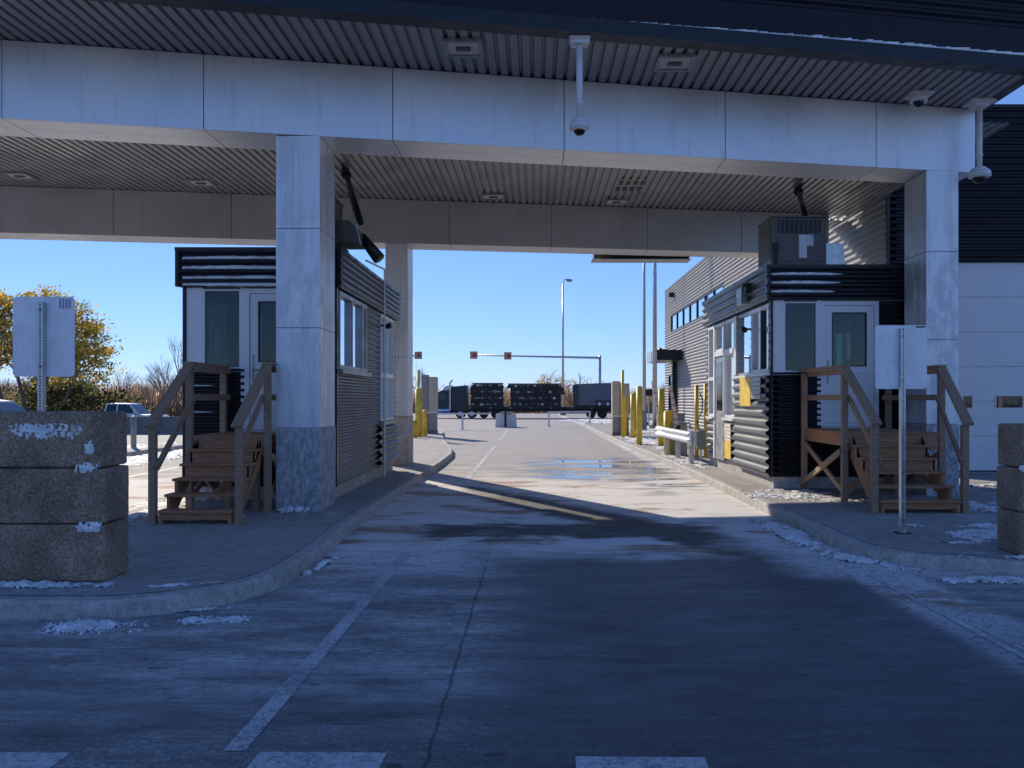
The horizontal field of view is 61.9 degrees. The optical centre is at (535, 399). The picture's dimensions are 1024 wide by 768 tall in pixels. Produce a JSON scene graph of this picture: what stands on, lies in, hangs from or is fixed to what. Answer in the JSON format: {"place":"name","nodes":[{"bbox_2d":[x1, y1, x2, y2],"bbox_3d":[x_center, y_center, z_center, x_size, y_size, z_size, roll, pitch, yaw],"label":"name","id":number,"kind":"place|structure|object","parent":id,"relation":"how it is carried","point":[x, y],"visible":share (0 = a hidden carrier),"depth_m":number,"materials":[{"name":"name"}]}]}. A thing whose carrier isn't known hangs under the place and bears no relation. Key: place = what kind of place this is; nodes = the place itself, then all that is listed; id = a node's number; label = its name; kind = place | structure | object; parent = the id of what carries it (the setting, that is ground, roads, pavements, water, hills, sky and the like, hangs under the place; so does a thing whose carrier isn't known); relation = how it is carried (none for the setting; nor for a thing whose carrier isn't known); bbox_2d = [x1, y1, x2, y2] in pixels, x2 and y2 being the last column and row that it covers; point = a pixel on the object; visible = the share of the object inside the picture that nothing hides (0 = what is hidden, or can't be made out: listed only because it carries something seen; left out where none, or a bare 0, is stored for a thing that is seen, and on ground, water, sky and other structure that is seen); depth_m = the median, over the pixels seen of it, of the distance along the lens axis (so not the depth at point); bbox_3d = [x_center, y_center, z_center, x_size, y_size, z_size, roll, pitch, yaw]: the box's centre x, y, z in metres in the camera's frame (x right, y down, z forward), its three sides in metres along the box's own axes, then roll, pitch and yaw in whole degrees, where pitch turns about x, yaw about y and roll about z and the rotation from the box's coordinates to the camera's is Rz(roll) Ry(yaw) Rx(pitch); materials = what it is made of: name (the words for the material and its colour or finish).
{"place":"outdoors","nodes":[
{"label":"outdoors","id":0,"kind":"place"},
{"bbox_2d":[127,436,182,450],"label":"sidewalk","id":1,"kind":"structure","parent":0,"point":[178,439],"depth_m":31.57,"materials":[{"name":"concrete"}]},
{"bbox_2d":[131,416,136,447],"bbox_3d":[-13.200,1.070,28.000,0.270,1.060,0.270,0,0,0],"label":"bollard","id":2,"kind":"object","parent":1,"relation":"on","point":[133,431],"visible":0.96,"depth_m":27.93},
{"bbox_2d":[176,615,250,624],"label":"snow","id":3,"kind":"structure","parent":0,"point":[216,619],"depth_m":6.74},
{"bbox_2d":[0,430,447,595],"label":"sidewalk","id":4,"kind":"structure","parent":0,"point":[199,551],"depth_m":9.58,"materials":[{"name":"concrete"}]},
{"bbox_2d":[13,297,74,410],"bbox_3d":[-4.980,0.280,8.600,0.620,2.640,0.220,0,0,0],"label":"road sign","id":5,"kind":"object","parent":4,"relation":"on","point":[43,338],"visible":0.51,"depth_m":8.63,"materials":[{"name":"metal"}]},
{"bbox_2d":[0,579,117,588],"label":"snow","id":6,"kind":"structure","parent":4,"relation":"on","point":[23,583],"depth_m":7.27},
{"bbox_2d":[0,518,128,581],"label":"concrete block","id":7,"kind":"object","parent":4,"relation":"on","point":[80,552],"depth_m":7.44,"materials":[{"name":"concrete"}]},
{"bbox_2d":[0,463,128,523],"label":"concrete block","id":8,"kind":"object","parent":7,"relation":"on","point":[87,492],"depth_m":7.44,"materials":[{"name":"concrete"}]},
{"bbox_2d":[0,411,126,467],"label":"concrete block","id":9,"kind":"object","parent":8,"relation":"on","point":[35,439],"depth_m":7.44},
{"bbox_2d":[124,499,208,520],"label":"snow","id":10,"kind":"structure","parent":4,"relation":"on","point":[143,512],"depth_m":12.45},
{"bbox_2d":[143,362,276,523],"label":"wooden stairs","id":11,"kind":"structure","parent":4,"relation":"on","point":[224,457],"depth_m":11.70,"materials":[{"name":"wood"}]},
{"bbox_2d":[174,247,400,498],"bbox_3d":[-4.356,-0.499,16.430,2.688,4.238,5.980,0,0,0],"label":"inspection booth","id":12,"kind":"object","parent":4,"relation":"on","point":[229,306],"visible":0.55,"depth_m":14.21,"materials":[{"name":"grey"}]},
{"bbox_2d":[207,299,226,364],"bbox_3d":[-5.535,-1.085,14.530,0.090,1.190,1.300,0,0,0],"label":"window","id":13,"kind":"structure","parent":12,"relation":"in","point":[216,311],"depth_m":14.80,"materials":[{"name":"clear glass"}]},
{"bbox_2d":[203,289,240,368],"bbox_3d":[-4.990,-1.120,13.605,0.600,1.260,0.090,0,0,0],"label":"window","id":14,"kind":"structure","parent":12,"relation":"in","point":[205,291],"depth_m":13.56,"materials":[{"name":"white metal"}]},
{"bbox_2d":[250,294,275,425],"bbox_3d":[-4.110,-0.630,13.572,0.880,2.100,0.106,0,0,0],"label":"door","id":15,"kind":"structure","parent":12,"relation":"in","point":[255,299],"depth_m":13.58,"materials":[{"name":"white paint"}]},
{"bbox_2d":[338,290,366,372],"bbox_3d":[-3.195,-1.120,14.815,0.090,1.260,2.230,0,0,0],"label":"window","id":16,"kind":"structure","parent":12,"relation":"in","point":[352,321],"depth_m":14.66,"materials":[{"name":"grey metal"}]},
{"bbox_2d":[335,197,383,262],"bbox_3d":[-3.367,-2.890,14.600,1.506,1.080,1.040,0,0,0],"label":"rooftop unit","id":17,"kind":"object","parent":12,"relation":"on","point":[349,235],"visible":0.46,"depth_m":14.56,"materials":[{"name":"metal"}]},
{"bbox_2d":[379,313,393,420],"bbox_3d":[-3.195,-0.650,18.155,0.090,2.200,1.550,0,0,0],"label":"window","id":18,"kind":"structure","parent":12,"relation":"in","point":[389,333],"depth_m":18.11,"materials":[{"name":"white glass"}]},
{"bbox_2d":[273,505,314,512],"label":"snow","id":19,"kind":"structure","parent":4,"relation":"on","point":[291,509],"depth_m":12.08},
{"bbox_2d":[415,388,423,436],"bbox_3d":[-5.020,0.550,36.600,0.450,2.100,0.450,0,0,0],"label":"bollard","id":20,"kind":"object","parent":4,"relation":"on","point":[418,404],"visible":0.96,"depth_m":36.48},
{"bbox_2d":[0,0,1023,509],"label":"canopy","id":21,"kind":"object","parent":4,"relation":"on","point":[120,120],"visible":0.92,"depth_m":12.87,"materials":[{"name":"metal"}]},
{"bbox_2d":[0,171,38,179],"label":"ceiling light","id":22,"kind":"object","parent":21,"relation":"attached to","point":[18,175],"visible":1,"depth_m":18.45,"materials":[{"name":"grey metal"}]},
{"bbox_2d":[184,178,216,186],"bbox_3d":[-7.500,-4.850,19.100,0.540,0.060,0.540,0,0,0],"label":"ceiling light","id":23,"kind":"object","parent":21,"relation":"attached to","point":[197,182],"visible":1,"depth_m":19.05,"materials":[{"name":"grey metal"}]},
{"bbox_2d":[340,167,363,224],"bbox_3d":[-3.594,-4.006,16.678,0.200,1.807,3.164,0,0,-18],"label":"service pipe","id":24,"kind":"object","parent":21,"relation":"attached to","point":[345,172],"visible":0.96,"depth_m":16.34,"materials":[{"name":"metal"}]},
{"bbox_2d":[442,38,483,57],"bbox_3d":[-1.000,-4.850,11.780,0.540,0.060,0.540,0,0,0],"label":"ceiling light","id":25,"kind":"object","parent":21,"relation":"attached to","point":[463,47],"visible":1,"depth_m":11.73,"materials":[{"name":"grey metal"}]},
{"bbox_2d":[569,35,589,135],"bbox_3d":[0.587,-4.215,11.500,0.280,1.331,0.273,0,0,0],"label":"dome camera","id":26,"kind":"object","parent":21,"relation":"hanging from","point":[579,124],"visible":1,"depth_m":11.46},
{"bbox_2d":[613,179,648,190],"bbox_3d":[2.150,-4.866,19.425,0.700,0.016,1.050,0,0,0],"label":"ceiling vent","id":27,"kind":"object","parent":21,"relation":"attached to","point":[630,184],"visible":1,"depth_m":19.33,"materials":[{"name":"metal"}]},
{"bbox_2d":[591,254,690,262],"bbox_3d":[2.825,-4.242,23.050,2.650,1.015,0.600,0,0,0],"label":"overhead sign","id":28,"kind":"object","parent":21,"relation":"hanging from","point":[600,258],"visible":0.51,"depth_m":22.80,"materials":[{"name":"metal"}]},
{"bbox_2d":[653,53,696,71],"bbox_3d":[2.000,-4.850,12.300,0.540,0.060,0.540,0,0,0],"label":"ceiling light","id":29,"kind":"object","parent":21,"relation":"attached to","point":[673,62],"visible":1,"depth_m":12.25,"materials":[{"name":"grey metal"}]},
{"bbox_2d":[794,186,807,215],"bbox_3d":[5.568,-4.092,17.863,0.200,1.643,3.975,0,0,15],"label":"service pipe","id":30,"kind":"object","parent":21,"relation":"attached to","point":[798,192],"visible":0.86,"depth_m":17.94,"materials":[{"name":"metal"}]},
{"bbox_2d":[904,90,935,106],"bbox_3d":[6.125,-4.760,13.625,0.350,0.230,0.350,0,0,0],"label":"dome camera","id":31,"kind":"object","parent":21,"relation":"attached to","point":[917,98],"visible":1,"depth_m":13.50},
{"bbox_2d":[962,98,996,183],"bbox_3d":[7.250,-4.202,13.950,0.400,1.355,0.357,0,0,0],"label":"dome camera","id":32,"kind":"object","parent":21,"relation":"hanging from","point":[979,173],"visible":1,"depth_m":13.91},
{"bbox_2d":[421,375,437,433],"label":"scanner tower","id":33,"kind":"structure","parent":0,"point":[429,386],"depth_m":39.80,"materials":[{"name":"metal"}]},
{"bbox_2d":[0,414,1023,767],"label":"road","id":34,"kind":"structure","parent":0,"point":[560,594],"depth_m":5.99,"materials":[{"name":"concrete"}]},
{"bbox_2d":[0,400,25,410],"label":"parked suv","id":35,"kind":"object","parent":34,"relation":"on","point":[6,405],"visible":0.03,"depth_m":30.18,"materials":[{"name":"white paint"}]},
{"bbox_2d":[31,618,149,634],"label":"snow","id":36,"kind":"structure","parent":34,"relation":"on","point":[85,625],"depth_m":6.49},
{"bbox_2d":[104,403,169,416],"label":"pickup truck","id":37,"kind":"object","parent":34,"relation":"on","point":[134,409],"visible":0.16,"depth_m":57.19,"materials":[{"name":"white paint"}]},
{"bbox_2d":[120,449,182,466],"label":"snow","id":38,"kind":"structure","parent":34,"relation":"on","point":[143,458],"depth_m":24.99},
{"bbox_2d":[127,417,182,433],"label":"jersey barrier","id":39,"kind":"object","parent":34,"relation":"on","point":[166,425],"visible":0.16,"depth_m":52.92,"materials":[{"name":"concrete"}]},
{"bbox_2d":[127,437,182,455],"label":"curb","id":40,"kind":"structure","parent":34,"relation":"on","point":[139,452],"depth_m":27.03,"materials":[{"name":"concrete"}]},
{"bbox_2d":[0,430,452,619],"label":"curb","id":41,"kind":"structure","parent":34,"relation":"on","point":[284,572],"depth_m":7.22,"materials":[{"name":"concrete"}]},
{"bbox_2d":[438,380,476,417],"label":"semi truck","id":42,"kind":"object","parent":34,"relation":"on","point":[453,399],"visible":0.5,"depth_m":96.78,"materials":[{"name":"black paint"}]},
{"bbox_2d":[495,411,516,426],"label":"concrete barrier box","id":43,"kind":"object","parent":34,"relation":"on","point":[506,419],"visible":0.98,"depth_m":53.42,"materials":[{"name":"grey concrete"}]},
{"bbox_2d":[0,430,1023,767],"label":"lane markings","id":44,"kind":"object","parent":34,"relation":"on","point":[248,734],"visible":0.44,"depth_m":4.21,"materials":[{"name":"white paint"}]},
{"bbox_2d":[470,351,600,382],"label":"signal mast","id":45,"kind":"object","parent":34,"relation":"on","point":[506,355],"visible":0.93,"depth_m":107.86,"materials":[{"name":"metal"}]},
{"bbox_2d":[465,407,610,417],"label":"flatbed trailer","id":46,"kind":"object","parent":34,"relation":"on","point":[600,411],"visible":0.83,"depth_m":96.85,"materials":[{"name":"black paint"}]},
{"bbox_2d":[469,400,503,406],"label":"utility trailer","id":47,"kind":"object","parent":46,"relation":"on","point":[486,403],"visible":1,"depth_m":96.82,"materials":[{"name":"black paint"}]},
{"bbox_2d":[470,394,503,399],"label":"utility trailer","id":48,"kind":"object","parent":47,"relation":"on","point":[487,396],"visible":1,"depth_m":97.00,"materials":[{"name":"black paint"}]},
{"bbox_2d":[469,388,503,393],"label":"utility trailer","id":49,"kind":"object","parent":48,"relation":"on","point":[486,390],"visible":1,"depth_m":96.82,"materials":[{"name":"black paint"}]},
{"bbox_2d":[470,383,503,387],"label":"utility trailer","id":50,"kind":"object","parent":49,"relation":"on","point":[487,385],"visible":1,"depth_m":96.80,"materials":[{"name":"black paint"}]},
{"bbox_2d":[509,401,560,406],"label":"utility trailer","id":51,"kind":"object","parent":46,"relation":"on","point":[535,403],"visible":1,"depth_m":96.82,"materials":[{"name":"black paint"}]},
{"bbox_2d":[509,394,560,400],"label":"utility trailer","id":52,"kind":"object","parent":51,"relation":"on","point":[535,397],"visible":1,"depth_m":97.00,"materials":[{"name":"black paint"}]},
{"bbox_2d":[509,387,564,393],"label":"utility trailer","id":53,"kind":"object","parent":52,"relation":"on","point":[537,390],"visible":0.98,"depth_m":97.00,"materials":[{"name":"black paint"}]},
{"bbox_2d":[506,383,560,387],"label":"utility trailer","id":54,"kind":"object","parent":53,"relation":"on","point":[540,385],"visible":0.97,"depth_m":96.82,"materials":[{"name":"black paint"}]},
{"bbox_2d":[572,383,610,406],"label":"truck trailer","id":55,"kind":"object","parent":46,"relation":"on","point":[592,395],"visible":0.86,"depth_m":96.90,"materials":[{"name":"paint"}]},
{"bbox_2d":[560,279,571,414],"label":"light mast","id":56,"kind":"object","parent":34,"relation":"on","point":[568,280],"visible":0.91,"depth_m":114.89,"materials":[{"name":"metal"}]},
{"bbox_2d":[748,517,840,558],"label":"snow","id":57,"kind":"structure","parent":34,"relation":"on","point":[789,533],"depth_m":10.66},
{"bbox_2d":[583,423,1023,576],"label":"curb","id":58,"kind":"structure","parent":34,"relation":"on","point":[845,543],"depth_m":9.71,"materials":[{"name":"concrete"}]},
{"bbox_2d":[831,551,927,571],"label":"snow","id":59,"kind":"structure","parent":34,"relation":"on","point":[853,558],"depth_m":9.13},
{"bbox_2d":[0,85,1023,394],"label":"sky","id":60,"kind":"structure","parent":0,"point":[483,302],"materials":[{"name":"blue"}]},
{"bbox_2d":[413,412,657,413],"bbox_3d":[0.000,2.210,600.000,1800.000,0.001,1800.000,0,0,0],"label":"ground","id":61,"kind":"structure","parent":0,"point":[552,413],"depth_m":133.38,"materials":[{"name":"grey"}]},
{"bbox_2d":[0,284,134,410],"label":"cottonwood tree","id":62,"kind":"object","parent":61,"relation":"on","point":[84,352],"visible":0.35,"depth_m":59.80,"materials":[{"name":"yellow plant"}]},
{"bbox_2d":[2,367,154,410],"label":"evergreen shrub","id":63,"kind":"object","parent":61,"relation":"on","point":[54,398],"visible":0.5,"depth_m":65.09,"materials":[{"name":"green plant"}]},
{"bbox_2d":[127,375,162,409],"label":"bare tree","id":64,"kind":"object","parent":61,"relation":"on","point":[145,388],"visible":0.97,"depth_m":84.66,"materials":[{"name":"brown plant"}]},
{"bbox_2d":[143,357,175,393],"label":"bare tree","id":65,"kind":"object","parent":61,"relation":"on","point":[158,372],"visible":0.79,"depth_m":94.65,"materials":[{"name":"brown plant"}]},
{"bbox_2d":[0,379,664,416],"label":"wood","id":66,"kind":"object","parent":61,"relation":"on","point":[159,396],"visible":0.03,"depth_m":94.51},
{"bbox_2d":[586,423,1017,557],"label":"sidewalk","id":67,"kind":"structure","parent":0,"point":[858,520],"depth_m":11.53,"materials":[{"name":"concrete"}]},
{"bbox_2d":[611,381,629,435],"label":"scanner tower","id":68,"kind":"structure","parent":67,"relation":"on","point":[616,405],"depth_m":37.40,"materials":[{"name":"metal"}]},
{"bbox_2d":[621,370,623,436],"bbox_3d":[3.680,0.175,36.200,0.180,2.850,0.180,0,0,0],"label":"marker pole","id":69,"kind":"object","parent":67,"relation":"on","point":[622,403],"visible":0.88,"depth_m":36.15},
{"bbox_2d":[630,393,634,437],"bbox_3d":[3.980,0.675,35.000,0.300,1.850,0.300,0,0,0],"label":"bollard","id":70,"kind":"object","parent":67,"relation":"on","point":[632,415],"visible":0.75,"depth_m":34.92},
{"bbox_2d":[635,386,643,444],"bbox_3d":[3.660,0.560,30.200,0.315,2.080,0.315,0,0,0],"label":"bollard","id":71,"kind":"object","parent":67,"relation":"on","point":[638,415],"visible":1,"depth_m":30.11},
{"bbox_2d":[615,434,663,448],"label":"snow","id":72,"kind":"structure","parent":67,"relation":"on","point":[646,440],"depth_m":32.27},
{"bbox_2d":[642,263,647,424],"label":"light mast","id":73,"kind":"object","parent":67,"relation":"on","point":[644,347],"visible":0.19,"depth_m":51.92,"materials":[{"name":"metal"}]},
{"bbox_2d":[649,263,656,428],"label":"light mast","id":74,"kind":"object","parent":67,"relation":"on","point":[654,418],"visible":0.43,"depth_m":44.91,"materials":[{"name":"metal"}]},
{"bbox_2d":[657,388,663,445],"bbox_3d":[4.300,0.610,29.300,0.300,1.980,0.300,0,0,0],"label":"bollard","id":75,"kind":"object","parent":67,"relation":"on","point":[660,411],"visible":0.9,"depth_m":29.23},
{"bbox_2d":[663,410,672,453],"bbox_3d":[3.860,0.960,24.900,0.390,1.280,0.390,0,0,0],"label":"bollard","id":76,"kind":"object","parent":67,"relation":"on","point":[668,417],"visible":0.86,"depth_m":24.80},
{"bbox_2d":[655,426,699,463],"bbox_3d":[3.768,1.190,23.360,0.271,0.820,5.088,0,0,-3],"label":"guardrail","id":77,"kind":"object","parent":67,"relation":"on","point":[691,439],"visible":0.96,"depth_m":22.57,"materials":[{"name":"metal"}]},
{"bbox_2d":[669,385,687,454],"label":"barrier gate","id":78,"kind":"structure","parent":67,"relation":"on","point":[679,425],"depth_m":24.38,"materials":[{"name":"grey metal"}]},
{"bbox_2d":[660,452,712,467],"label":"snow","id":79,"kind":"structure","parent":67,"relation":"on","point":[683,460],"depth_m":21.54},
{"bbox_2d":[694,385,699,457],"bbox_3d":[4.410,0.600,23.400,0.165,2.000,0.165,0,0,0],"label":"bollard","id":80,"kind":"object","parent":67,"relation":"on","point":[696,412],"visible":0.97,"depth_m":23.36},
{"bbox_2d":[696,393,705,460],"bbox_3d":[4.292,0.722,22.218,0.255,1.756,0.265,0,0,0],"label":"electrical pedestal","id":81,"kind":"object","parent":67,"relation":"on","point":[702,440],"visible":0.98,"depth_m":22.20,"materials":[{"name":"grey metal"}]},
{"bbox_2d":[703,383,708,457],"bbox_3d":[4.660,0.580,23.400,0.165,2.040,0.165,0,0,0],"label":"bollard","id":82,"kind":"object","parent":67,"relation":"on","point":[705,412],"visible":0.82,"depth_m":23.35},
{"bbox_2d":[738,488,840,499],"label":"snow","id":83,"kind":"structure","parent":67,"relation":"on","point":[799,494],"depth_m":14.18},
{"bbox_2d":[702,264,903,487],"bbox_3d":[5.420,-0.412,18.150,2.640,4.064,5.980,0,0,0],"label":"inspection booth","id":84,"kind":"object","parent":67,"relation":"on","point":[795,318],"visible":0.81,"depth_m":15.31,"materials":[{"name":"grey"}]},
{"bbox_2d":[708,326,722,415],"bbox_3d":[4.213,-0.665,19.934,0.121,2.130,1.636,0,0,3],"label":"window","id":85,"kind":"structure","parent":84,"relation":"in","point":[710,330],"depth_m":20.58,"materials":[{"name":"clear glass"}]},
{"bbox_2d":[715,322,722,351],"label":"window","id":86,"kind":"structure","parent":84,"relation":"in","point":[719,327],"depth_m":19.80,"materials":[{"name":"clear glass"}]},
{"bbox_2d":[716,356,725,460],"bbox_3d":[4.235,0.200,19.470,0.090,2.340,0.860,0,0,0],"label":"door","id":87,"kind":"structure","parent":84,"relation":"in","point":[719,423],"depth_m":19.47,"materials":[{"name":"grey metal"}]},
{"bbox_2d":[724,423,730,458],"bbox_3d":[4.180,0.910,18.620,0.020,0.760,0.600,0,0,0],"label":"notice sign","id":88,"kind":"object","parent":84,"relation":"attached to","point":[727,441],"visible":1,"depth_m":18.61,"materials":[{"name":"metal"}]},
{"bbox_2d":[724,318,736,417],"bbox_3d":[4.235,-0.665,18.490,0.090,2.130,0.940,0,0,0],"label":"window","id":89,"kind":"structure","parent":84,"relation":"in","point":[729,324],"depth_m":18.78,"materials":[{"name":"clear glass"}]},
{"bbox_2d":[736,288,747,305],"bbox_3d":[4.045,-2.010,16.750,0.130,0.320,0.400,0,0,0],"label":"wall lamp","id":90,"kind":"object","parent":84,"relation":"attached to","point":[741,297],"visible":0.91,"depth_m":16.57,"materials":[{"name":"grey metal"}]},
{"bbox_2d":[738,311,750,375],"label":"window","id":91,"kind":"structure","parent":84,"relation":"in","point":[744,342],"depth_m":17.42,"materials":[{"name":"clear glass"}]},
{"bbox_2d":[740,377,750,405],"bbox_3d":[4.104,-0.150,16.740,0.012,0.560,0.840,0,0,0],"label":"notice sign","id":92,"kind":"object","parent":84,"relation":"attached to","point":[745,391],"visible":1,"depth_m":16.68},
{"bbox_2d":[751,377,760,398],"bbox_3d":[4.101,-0.210,15.940,0.018,0.400,0.680,0,0,0],"label":"plaque","id":93,"kind":"object","parent":84,"relation":"attached to","point":[755,387],"visible":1,"depth_m":15.85,"materials":[{"name":"grey metal"}]},
{"bbox_2d":[751,303,768,373],"bbox_3d":[4.240,-1.110,16.005,0.090,1.240,1.250,0,0,0],"label":"window","id":94,"kind":"structure","parent":84,"relation":"in","point":[759,316],"depth_m":15.97,"materials":[{"name":"white glass"}]},
{"bbox_2d":[784,302,816,371],"bbox_3d":[4.740,-1.120,15.325,0.600,1.260,0.090,0,0,0],"label":"window","id":95,"kind":"structure","parent":84,"relation":"in","point":[815,303],"depth_m":15.28,"materials":[{"name":"glass"}]},
{"bbox_2d":[757,216,844,268],"bbox_3d":[4.930,-2.845,15.865,1.380,0.950,1.010,0,0,0],"label":"rooftop unit","id":96,"kind":"object","parent":84,"relation":"on","point":[791,239],"visible":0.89,"depth_m":15.44,"materials":[{"name":"metal"}]},
{"bbox_2d":[833,318,852,364],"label":"window","id":97,"kind":"structure","parent":84,"relation":"in","point":[842,330],"depth_m":18.18,"materials":[{"name":"clear glass"}]},
{"bbox_2d":[825,306,873,422],"bbox_3d":[5.620,-0.630,15.292,0.880,2.100,0.106,0,0,0],"label":"door","id":98,"kind":"structure","parent":84,"relation":"in","point":[864,374],"depth_m":15.30,"materials":[{"name":"white paint"}]},
{"bbox_2d":[799,365,973,512],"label":"wooden stairs","id":99,"kind":"structure","parent":67,"relation":"on","point":[874,450],"depth_m":12.91,"materials":[{"name":"wood"}]},
{"bbox_2d":[875,325,926,533],"bbox_3d":[4.380,0.355,10.200,0.620,2.490,0.220,0,0,0],"label":"road sign","id":100,"kind":"object","parent":67,"relation":"on","point":[901,358],"visible":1,"depth_m":10.23,"materials":[{"name":"metal"}]},
{"bbox_2d":[907,522,996,543],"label":"snow","id":101,"kind":"structure","parent":67,"relation":"on","point":[989,533],"depth_m":10.11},
{"bbox_2d":[947,500,1000,511],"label":"snow","id":102,"kind":"structure","parent":67,"relation":"on","point":[976,506],"depth_m":12.45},
{"bbox_2d":[997,508,1023,554],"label":"concrete block","id":103,"kind":"object","parent":67,"relation":"on","point":[1010,530],"depth_m":8.85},
{"bbox_2d":[996,465,1023,511],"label":"concrete block","id":104,"kind":"object","parent":103,"relation":"on","point":[1010,488],"depth_m":8.83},
{"bbox_2d":[998,423,1023,466],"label":"concrete block","id":105,"kind":"object","parent":104,"relation":"on","point":[1010,444],"depth_m":8.85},
{"bbox_2d":[647,104,1023,471],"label":"inspection building","id":106,"kind":"structure","parent":0,"point":[990,251],"depth_m":20.66,"materials":[{"name":"metal"}]},
{"bbox_2d":[671,283,723,331],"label":"window","id":107,"kind":"structure","parent":106,"relation":"in","point":[692,312],"depth_m":46.72,"materials":[{"name":"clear glass"}]},
{"bbox_2d":[957,263,1023,471],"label":"garage door","id":108,"kind":"structure","parent":106,"relation":"in","point":[990,339],"depth_m":20.66,"materials":[{"name":"grey metal"}]},
{"bbox_2d":[889,575,1023,583],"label":"snow","id":109,"kind":"structure","parent":0,"point":[1002,579],"depth_m":8.18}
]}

